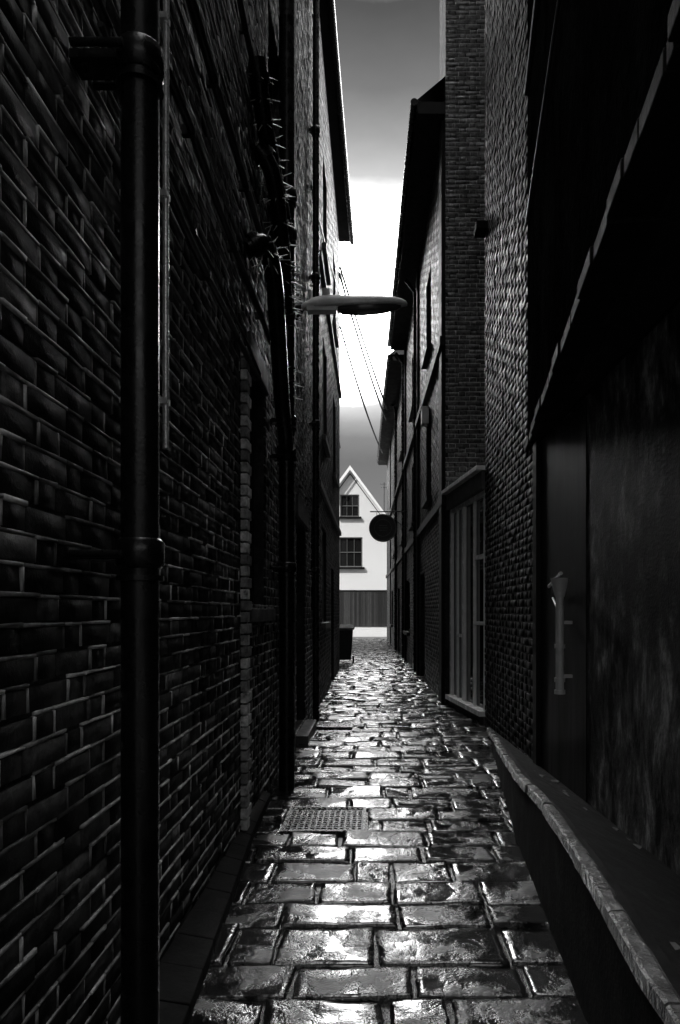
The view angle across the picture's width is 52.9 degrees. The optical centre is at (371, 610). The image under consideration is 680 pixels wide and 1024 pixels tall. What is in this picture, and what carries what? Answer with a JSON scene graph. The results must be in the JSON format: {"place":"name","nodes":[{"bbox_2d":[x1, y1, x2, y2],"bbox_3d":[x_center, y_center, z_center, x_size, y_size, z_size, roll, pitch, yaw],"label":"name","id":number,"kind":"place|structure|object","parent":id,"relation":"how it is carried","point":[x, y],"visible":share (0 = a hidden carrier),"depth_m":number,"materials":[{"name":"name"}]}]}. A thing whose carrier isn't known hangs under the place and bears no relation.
{"place":"outdoors","nodes":[
{"label":"outdoors","id":0,"kind":"place"},
{"bbox_2d":[353,637,386,638],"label":"road","id":1,"kind":"structure","parent":0,"point":[369,637],"depth_m":38.85,"materials":[{"name":"grey asphalt"}]},
{"bbox_2d":[353,628,386,636],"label":"rendered plinth","id":2,"kind":"structure","parent":1,"relation":"on","point":[369,632],"depth_m":39.75,"materials":[{"name":"white paint"}]},
{"bbox_2d":[188,638,586,1023],"bbox_3d":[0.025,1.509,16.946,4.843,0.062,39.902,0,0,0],"label":"stone pavement","id":3,"kind":"structure","parent":0,"point":[445,942],"depth_m":3.63,"materials":[{"name":"grey stone"}]},
{"bbox_2d":[0,0,312,1023],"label":"wall","id":4,"kind":"structure","parent":3,"relation":"on","point":[58,502],"depth_m":2.19,"materials":[{"name":"brick"}]},
{"bbox_2d":[69,0,164,1023],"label":"drainpipe","id":5,"kind":"object","parent":4,"relation":"attached to","point":[132,63],"visible":1,"depth_m":1.92,"materials":[{"name":"metal"}]},
{"bbox_2d":[119,0,169,449],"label":"conduit","id":6,"kind":"object","parent":4,"relation":"attached to","point":[164,195],"visible":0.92,"depth_m":2.31,"materials":[{"name":"black metal"}]},
{"bbox_2d":[97,0,311,502],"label":"service pipes","id":7,"kind":"object","parent":4,"relation":"attached to","point":[188,128],"visible":0.67,"depth_m":3.50,"materials":[{"name":"black plastic"}]},
{"bbox_2d":[241,346,251,830],"bbox_3d":[-0.828,-0.107,4.505,0.045,3.214,0.170,0,0,0],"label":"brick pilaster","id":8,"kind":"object","parent":4,"relation":"attached to","point":[246,562],"visible":0.95,"depth_m":4.42,"materials":[{"name":"black brick"}]},
{"bbox_2d":[249,387,253,603],"bbox_3d":[-0.971,-0.885,5.100,0.062,1.730,0.700,0,0,0],"label":"boarded window","id":9,"kind":"structure","parent":4,"relation":"attached to","point":[251,486],"depth_m":5.40,"materials":[{"name":"black wood"}]},
{"bbox_2d":[267,50,272,117],"bbox_3d":[-0.971,-4.250,6.050,0.062,1.700,0.900,0,0,0],"label":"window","id":10,"kind":"structure","parent":4,"relation":"attached to","point":[270,85],"depth_m":6.45,"materials":[{"name":"black glass"}]},
{"bbox_2d":[245,56,302,456],"bbox_3d":[-0.750,-2.570,5.224,0.367,2.624,1.356,0,0,0],"label":"cable bundle","id":11,"kind":"object","parent":4,"relation":"attached to","point":[276,262],"visible":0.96,"depth_m":5.07,"materials":[{"name":"metal"}]},
{"bbox_2d":[270,0,296,789],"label":"drainpipe","id":12,"kind":"object","parent":4,"relation":"attached to","point":[286,567],"visible":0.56,"depth_m":5.70,"materials":[{"name":"metal"}]},
{"bbox_2d":[247,193,341,744],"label":"sills and lintels","id":13,"kind":"structure","parent":4,"relation":"attached to","point":[306,732],"depth_m":8.50,"materials":[{"name":"stone"}]},
{"bbox_2d":[295,0,295,746],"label":"downpipe board","id":14,"kind":"object","parent":4,"relation":"attached to","point":[295,378],"visible":0.21,"depth_m":6.99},
{"bbox_2d":[309,0,319,719],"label":"drainpipe","id":15,"kind":"object","parent":4,"relation":"attached to","point":[314,131],"visible":1,"depth_m":9.26,"materials":[{"name":"metal"}]},
{"bbox_2d":[319,0,348,241],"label":"eave board","id":16,"kind":"object","parent":4,"relation":"attached to","point":[335,140],"visible":0.72,"depth_m":13.34,"materials":[{"name":"black wood"}]},
{"bbox_2d":[327,0,353,244],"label":"gutter","id":17,"kind":"object","parent":16,"relation":"attached to","point":[334,47],"visible":1,"depth_m":12.81,"materials":[{"name":"metal"}]},
{"bbox_2d":[295,287,406,319],"bbox_3d":[-0.245,-3.103,7.000,1.221,0.405,0.170,0,0,0],"label":"street lamp","id":18,"kind":"object","parent":4,"relation":"attached to","point":[325,303],"visible":0.85,"depth_m":6.95,"materials":[{"name":"metal"}]},
{"bbox_2d":[159,790,269,1023],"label":"plinth","id":19,"kind":"structure","parent":3,"relation":"on","point":[184,963],"depth_m":3.00,"materials":[{"name":"grey stone"}]},
{"bbox_2d":[280,807,365,834],"bbox_3d":[-0.330,1.511,4.910,0.580,0.038,0.580,0,0,0],"label":"drain cover","id":20,"kind":"object","parent":3,"relation":"on","point":[337,820],"visible":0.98,"depth_m":4.89,"materials":[{"name":"metal"}]},
{"bbox_2d":[311,13,339,705],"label":"wall","id":21,"kind":"structure","parent":3,"relation":"on","point":[329,653],"depth_m":12.92,"materials":[{"name":"brick"}]},
{"bbox_2d":[322,531,322,621],"bbox_3d":[-0.901,-0.600,11.800,0.062,1.600,1.000,0,0,0],"label":"hall window","id":22,"kind":"structure","parent":21,"relation":"attached to","point":[322,576],"depth_m":12.25,"materials":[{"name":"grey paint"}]},
{"bbox_2d":[323,356,323,433],"bbox_3d":[-0.901,-3.750,11.900,0.062,1.700,1.000,0,0,0],"label":"sash window","id":23,"kind":"structure","parent":21,"relation":"attached to","point":[323,394],"depth_m":12.35,"materials":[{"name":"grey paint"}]},
{"bbox_2d":[323,184,323,242],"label":"sash window","id":24,"kind":"structure","parent":21,"relation":"attached to","point":[323,211],"depth_m":12.35,"materials":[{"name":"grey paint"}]},
{"bbox_2d":[310,185,387,452],"bbox_3d":[-0.196,-7.160,20.504,0.737,3.137,23.033,0,0,5],"label":"overhead cable","id":25,"kind":"object","parent":21,"relation":"attached to","point":[341,277],"visible":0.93,"depth_m":20.32,"materials":[{"name":"black plastic"}]},
{"bbox_2d":[316,722,352,728],"bbox_3d":[-0.515,1.511,8.950,0.530,0.038,0.400,0,0,0],"label":"drain grate","id":26,"kind":"object","parent":3,"relation":"on","point":[334,725],"visible":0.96,"depth_m":8.88,"materials":[{"name":"metal"}]},
{"bbox_2d":[340,624,354,661],"bbox_3d":[-0.780,0.951,19.616,0.572,1.098,0.691,0,0,0],"label":"wheelie bin","id":27,"kind":"object","parent":3,"relation":"on","point":[346,634],"visible":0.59,"depth_m":19.36,"materials":[{"name":"black plastic"}]},
{"bbox_2d":[376,98,417,671],"bbox_3d":[0.700,-3.364,23.446,0.540,9.628,25.103,0,0,-1],"label":"gutter","id":28,"kind":"object","parent":3,"relation":"on","point":[412,113],"visible":0.82,"depth_m":16.08,"materials":[{"name":"metal"}]},
{"bbox_2d":[387,110,449,704],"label":"long wall","id":29,"kind":"structure","parent":3,"relation":"on","point":[429,536],"depth_m":14.10,"materials":[{"name":"brick"}]},
{"bbox_2d":[369,511,406,541],"bbox_3d":[0.490,-2.505,20.000,1.140,0.990,0.100,0,0,0],"label":"hanging sign","id":30,"kind":"object","parent":29,"relation":"attached to","point":[382,527],"visible":1,"depth_m":19.97,"materials":[{"name":"metal"}]},
{"bbox_2d":[408,580,409,630],"bbox_3d":[1.148,-0.151,19.701,0.062,1.497,1.600,0,0,-1],"label":"window","id":31,"kind":"structure","parent":29,"relation":"attached to","point":[409,605],"depth_m":20.45,"materials":[{"name":"black glass"}]},
{"bbox_2d":[378,102,444,464],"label":"eaves","id":32,"kind":"object","parent":29,"relation":"attached to","point":[429,116],"visible":0.84,"depth_m":14.31,"materials":[{"name":"black wood"}]},
{"bbox_2d":[386,120,444,703],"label":"string courses","id":33,"kind":"object","parent":29,"relation":"attached to","point":[439,362],"visible":0.73,"depth_m":11.27,"materials":[{"name":"black wood"}]},
{"bbox_2d":[420,406,428,426],"bbox_3d":[1.051,-3.850,13.610,0.160,0.380,0.280,0,0,0],"label":"alarm box","id":34,"kind":"object","parent":29,"relation":"attached to","point":[424,410],"visible":1,"depth_m":13.48,"materials":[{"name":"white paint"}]},
{"bbox_2d":[424,575,424,676],"bbox_3d":[1.219,0.348,15.001,0.062,2.297,1.000,0,0,-1],"label":"window","id":35,"kind":"structure","parent":29,"relation":"attached to","point":[424,625],"depth_m":15.45,"materials":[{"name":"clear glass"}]},
{"bbox_2d":[430,425,430,494],"bbox_3d":[1.240,-3.002,13.601,0.062,1.597,1.000,0,0,-1],"label":"window","id":36,"kind":"structure","parent":29,"relation":"attached to","point":[430,459],"depth_m":14.05,"materials":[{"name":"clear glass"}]},
{"bbox_2d":[430,283,430,342],"bbox_3d":[1.240,-5.902,13.601,0.062,1.597,1.000,0,0,-1],"label":"window","id":37,"kind":"structure","parent":29,"relation":"attached to","point":[430,312],"depth_m":14.05,"materials":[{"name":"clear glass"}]},
{"bbox_2d":[441,465,485,723],"bbox_3d":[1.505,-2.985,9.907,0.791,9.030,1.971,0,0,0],"label":"shop front","id":38,"kind":"object","parent":3,"relation":"on","point":[465,498],"visible":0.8,"depth_m":9.92,"materials":[{"name":"white paint"}]},
{"bbox_2d":[484,0,532,759],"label":"side wall","id":39,"kind":"structure","parent":3,"relation":"on","point":[508,564],"depth_m":7.51,"materials":[{"name":"brick"}]},
{"bbox_2d":[474,220,487,237],"bbox_3d":[1.480,-4.950,8.860,0.280,0.100,0.240,0,0,0],"label":"corbel","id":40,"kind":"object","parent":39,"relation":"attached to","point":[480,228],"visible":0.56,"depth_m":8.78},
{"bbox_2d":[540,174,679,437],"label":"soffit","id":41,"kind":"structure","parent":39,"relation":"attached to","point":[642,306],"depth_m":3.36,"materials":[{"name":"black wood"}]},
{"bbox_2d":[525,0,679,451],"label":"bressumer","id":42,"kind":"object","parent":41,"relation":"attached to","point":[647,172],"visible":0.88,"depth_m":2.73,"materials":[{"name":"black wood"}]},
{"bbox_2d":[489,737,679,1023],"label":"wall","id":43,"kind":"structure","parent":3,"relation":"on","point":[606,987],"depth_m":2.61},
{"bbox_2d":[486,727,679,1023],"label":"coping stones","id":44,"kind":"object","parent":43,"relation":"on","point":[656,987],"visible":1,"depth_m":2.10,"materials":[{"name":"grey stone"}]},
{"bbox_2d":[492,729,679,974],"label":"ledge","id":45,"kind":"object","parent":43,"relation":"on","point":[648,882],"visible":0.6,"depth_m":3.05,"materials":[{"name":"black stone"}]},
{"bbox_2d":[534,770,679,950],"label":"rubble","id":46,"kind":"object","parent":45,"relation":"on","point":[676,946],"visible":0.08,"depth_m":3.70,"materials":[{"name":"stone"}]},
{"bbox_2d":[541,303,679,875],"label":"ground floor wall","id":47,"kind":"structure","parent":3,"relation":"on","point":[633,593],"depth_m":3.85,"materials":[{"name":"black wood"}]},
{"bbox_2d":[533,398,586,801],"bbox_3d":[1.439,-0.015,5.460,0.118,2.970,1.420,0,0,0],"label":"corner post and boarding","id":48,"kind":"object","parent":47,"relation":"attached to","point":[560,545],"visible":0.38,"depth_m":5.34,"materials":[{"name":"black wood"}]},
{"bbox_2d":[547,572,572,694],"bbox_3d":[1.416,0.163,5.317,0.168,0.914,0.610,0,0,0],"label":"rainwater pipe","id":49,"kind":"object","parent":48,"relation":"attached to","point":[558,584],"visible":1,"depth_m":5.05,"materials":[{"name":"metal"}]},
{"bbox_2d":[335,0,439,513],"label":"sky","id":50,"kind":"structure","parent":0,"point":[389,50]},
{"label":"ground","id":51,"kind":"structure","parent":0,"visible":0},
{"bbox_2d":[340,470,386,627],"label":"walls","id":52,"kind":"structure","parent":51,"relation":"on","point":[372,575],"depth_m":40.00,"materials":[{"name":"white paint"}]},
{"bbox_2d":[340,495,358,516],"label":"casement","id":53,"kind":"object","parent":52,"relation":"attached to","point":[349,505],"visible":1,"depth_m":40.10,"materials":[{"name":"grey paint"}]},
{"bbox_2d":[340,537,361,566],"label":"casement","id":54,"kind":"object","parent":52,"relation":"attached to","point":[350,551],"visible":0.66,"depth_m":40.10,"materials":[{"name":"grey paint"}]},
{"bbox_2d":[340,592,386,626],"bbox_3d":[-1.133,-0.075,39.940,5.735,2.050,0.080,0,0,0],"label":"board fence","id":55,"kind":"object","parent":52,"relation":"attached to","point":[363,609],"visible":0.41,"depth_m":39.91,"materials":[{"name":"grey wood"}]},
{"bbox_2d":[340,474,386,590],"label":"trim","id":56,"kind":"structure","parent":52,"relation":"attached to","point":[356,518],"depth_m":39.90,"materials":[{"name":"white wood"}]},
{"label":"slate roof","id":57,"kind":"object","parent":52,"relation":"attached to","visible":0},
{"bbox_2d":[340,466,384,513],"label":"bargeboards","id":58,"kind":"object","parent":57,"relation":"attached to","point":[361,483],"visible":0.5,"depth_m":39.68,"materials":[{"name":"white paint"}]},
{"bbox_2d":[440,0,443,101],"bbox_3d":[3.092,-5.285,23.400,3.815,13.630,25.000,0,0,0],"label":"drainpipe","id":59,"kind":"object","parent":51,"relation":"on","point":[441,39],"visible":0.09,"depth_m":11.42,"materials":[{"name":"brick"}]},
{"bbox_2d":[390,77,444,353],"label":"slate roof","id":60,"kind":"structure","parent":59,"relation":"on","point":[434,93],"depth_m":11.13,"materials":[{"name":"black stone"}]},
{"bbox_2d":[444,0,484,486],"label":"chimney breast","id":61,"kind":"object","parent":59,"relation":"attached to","point":[464,57],"visible":0.73,"depth_m":10.88,"materials":[{"name":"brick"}]},
{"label":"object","id":62,"kind":"object","parent":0,"visible":0},
{"bbox_2d":[527,0,679,435],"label":"jettied upper storey","id":63,"kind":"object","parent":62,"relation":"attached to","point":[606,57],"depth_m":3.72,"materials":[{"name":"black wood"}]},
{"bbox_2d":[525,0,560,221],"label":"wall cable","id":64,"kind":"object","parent":63,"relation":"attached to","point":[532,36],"depth_m":5.53,"materials":[{"name":"black plastic"}]}
]}

